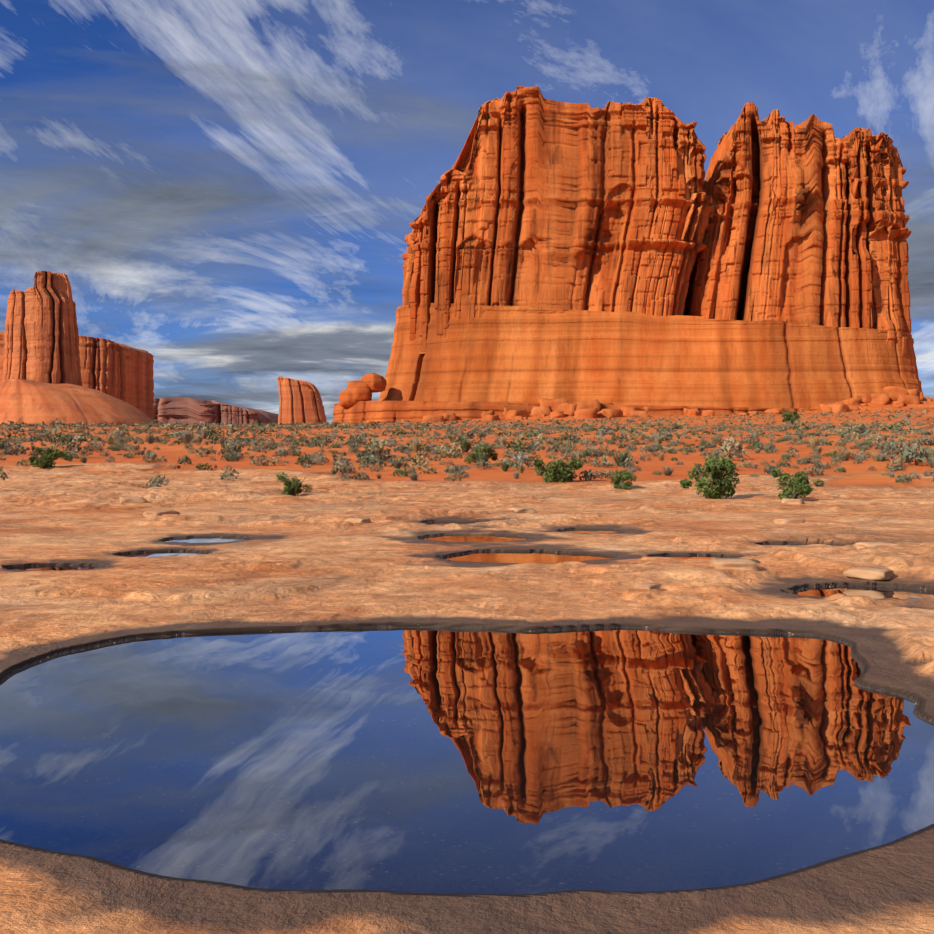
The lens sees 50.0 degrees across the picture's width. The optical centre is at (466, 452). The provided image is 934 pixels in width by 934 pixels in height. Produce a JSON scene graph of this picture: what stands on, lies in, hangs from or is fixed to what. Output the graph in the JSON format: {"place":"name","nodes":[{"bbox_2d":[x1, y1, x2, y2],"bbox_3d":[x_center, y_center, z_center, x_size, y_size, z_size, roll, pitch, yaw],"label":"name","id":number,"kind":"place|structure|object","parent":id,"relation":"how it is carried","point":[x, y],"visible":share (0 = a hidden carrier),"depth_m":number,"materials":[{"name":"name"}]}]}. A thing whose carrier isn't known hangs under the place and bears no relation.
{"place":"outdoors","nodes":[
{"label":"outdoors","id":0,"kind":"place"},
{"bbox_2d":[153,397,278,424],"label":"cliffs","id":1,"kind":"structure","parent":0,"point":[183,410],"depth_m":1401.64,"materials":[{"name":"brown stone"}]},
{"bbox_2d":[0,522,933,893],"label":"water","id":2,"kind":"structure","parent":0,"point":[432,760],"depth_m":3.10,"materials":[{"name":"blue liquid"}]},
{"bbox_2d":[0,397,933,933],"bbox_3d":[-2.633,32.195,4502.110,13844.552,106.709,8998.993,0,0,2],"label":"terrain","id":3,"kind":"structure","parent":0,"point":[314,559],"depth_m":7.15,"materials":[{"name":"orange stone"}]},
{"bbox_2d":[28,447,70,468],"bbox_3d":[-14.136,0.214,33.857,1.190,0.774,1.173,0,0,2],"label":"juniper","id":4,"kind":"object","parent":3,"relation":"on","point":[46,458],"visible":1,"depth_m":33.59,"materials":[{"name":"green plant"}]},
{"bbox_2d":[0,332,153,419],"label":"distant mesa","id":5,"kind":"structure","parent":3,"relation":"on","point":[123,372],"depth_m":826.29,"materials":[{"name":"brown stone"}]},
{"bbox_2d":[0,379,156,425],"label":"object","id":6,"kind":"structure","parent":3,"relation":"on","point":[26,401],"depth_m":652.92,"materials":[{"name":"orange stone"}]},
{"bbox_2d":[1,271,82,385],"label":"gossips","id":7,"kind":"object","parent":6,"relation":"on","point":[41,337],"visible":0.92,"depth_m":693.62,"materials":[{"name":"orange stone"}]},
{"bbox_2d":[275,472,312,495],"bbox_3d":[-3.404,0.632,19.693,0.720,0.487,0.577,0,0,2],"label":"juniper","id":8,"kind":"object","parent":3,"relation":"on","point":[293,486],"visible":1,"depth_m":19.57,"materials":[{"name":"green plant"}]},
{"bbox_2d":[277,376,326,423],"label":"rock formation","id":9,"kind":"object","parent":3,"relation":"on","point":[301,401],"visible":0.79,"depth_m":893.34,"materials":[{"name":"orange stone"}]},
{"bbox_2d":[0,418,933,442],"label":"scrub","id":10,"kind":"object","parent":3,"relation":"on","point":[862,429],"visible":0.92,"depth_m":102.94,"materials":[{"name":"green plant"}]},
{"bbox_2d":[0,426,933,488],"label":"scrub","id":11,"kind":"object","parent":3,"relation":"on","point":[372,454],"visible":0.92,"depth_m":40.86,"materials":[{"name":"green plant"}]},
{"bbox_2d":[6,392,933,426],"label":"ground","id":12,"kind":"structure","parent":3,"relation":"on","point":[632,419],"depth_m":232.46,"materials":[{"name":"orange sand"}]},
{"bbox_2d":[464,443,497,463],"bbox_3d":[0.491,0.079,36.652,1.078,0.815,1.242,0,0,27],"label":"juniper","id":13,"kind":"object","parent":3,"relation":"on","point":[474,454],"visible":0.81,"depth_m":36.48,"materials":[{"name":"green plant"}]},
{"bbox_2d":[119,497,898,588],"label":"slabs","id":14,"kind":"structure","parent":3,"relation":"on","point":[852,572],"depth_m":7.60,"materials":[{"name":"stone"}]},
{"bbox_2d":[533,453,583,481],"bbox_3d":[2.263,0.461,26.017,1.108,0.883,1.279,0,0,-42],"label":"juniper","id":15,"kind":"object","parent":3,"relation":"on","point":[557,470],"visible":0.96,"depth_m":25.77,"materials":[{"name":"green plant"}]},
{"bbox_2d":[333,401,817,423],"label":"rock ledge","id":16,"kind":"object","parent":3,"relation":"on","point":[386,411],"visible":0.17,"depth_m":353.61,"materials":[{"name":"orange stone"}]},
{"bbox_2d":[339,373,386,407],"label":"balanced boulders","id":17,"kind":"object","parent":16,"relation":"on","point":[365,387],"visible":0.92,"depth_m":363.65,"materials":[{"name":"orange stone"}]},
{"bbox_2d":[610,470,636,489],"bbox_3d":[3.636,0.695,23.391,0.470,0.577,0.631,0,0,-43],"label":"juniper","id":18,"kind":"object","parent":3,"relation":"on","point":[619,478],"visible":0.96,"depth_m":23.39,"materials":[{"name":"green plant"}]},
{"bbox_2d":[364,386,933,422],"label":"boulders","id":19,"kind":"object","parent":3,"relation":"on","point":[563,407],"visible":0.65,"depth_m":344.68,"materials":[{"name":"orange stone"}]},
{"bbox_2d":[378,303,921,408],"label":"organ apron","id":20,"kind":"object","parent":3,"relation":"on","point":[518,354],"visible":0.88,"depth_m":363.97,"materials":[{"name":"orange stone"}]},
{"bbox_2d":[402,86,712,353],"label":"sandstone butte","id":21,"kind":"object","parent":20,"relation":"on","point":[535,199],"visible":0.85,"depth_m":372.83,"materials":[{"name":"orange stone"}]},
{"bbox_2d":[683,102,910,356],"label":"sandstone butte","id":22,"kind":"object","parent":20,"relation":"on","point":[808,220],"visible":0.77,"depth_m":372.43,"materials":[{"name":"orange stone"}]},
{"bbox_2d":[679,456,739,498],"bbox_3d":[4.736,0.544,19.756,1.229,0.934,0.944,0,0,24],"label":"juniper","id":23,"kind":"object","parent":3,"relation":"on","point":[714,485],"visible":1,"depth_m":19.60,"materials":[{"name":"green plant"}]},
{"bbox_2d":[781,409,799,423],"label":"juniper","id":24,"kind":"object","parent":3,"relation":"on","point":[793,416],"visible":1,"depth_m":172.23,"materials":[{"name":"green plant"}]},
{"bbox_2d":[771,469,824,499],"bbox_3d":[6.174,0.660,18.819,0.972,0.705,0.628,0,0,45],"label":"juniper","id":25,"kind":"object","parent":3,"relation":"on","point":[799,486],"visible":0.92,"depth_m":18.73,"materials":[{"name":"green plant"}]},
{"bbox_2d":[0,0,933,422],"label":"sky","id":26,"kind":"structure","parent":0,"point":[228,193],"materials":[{"name":"blue"}]}
]}

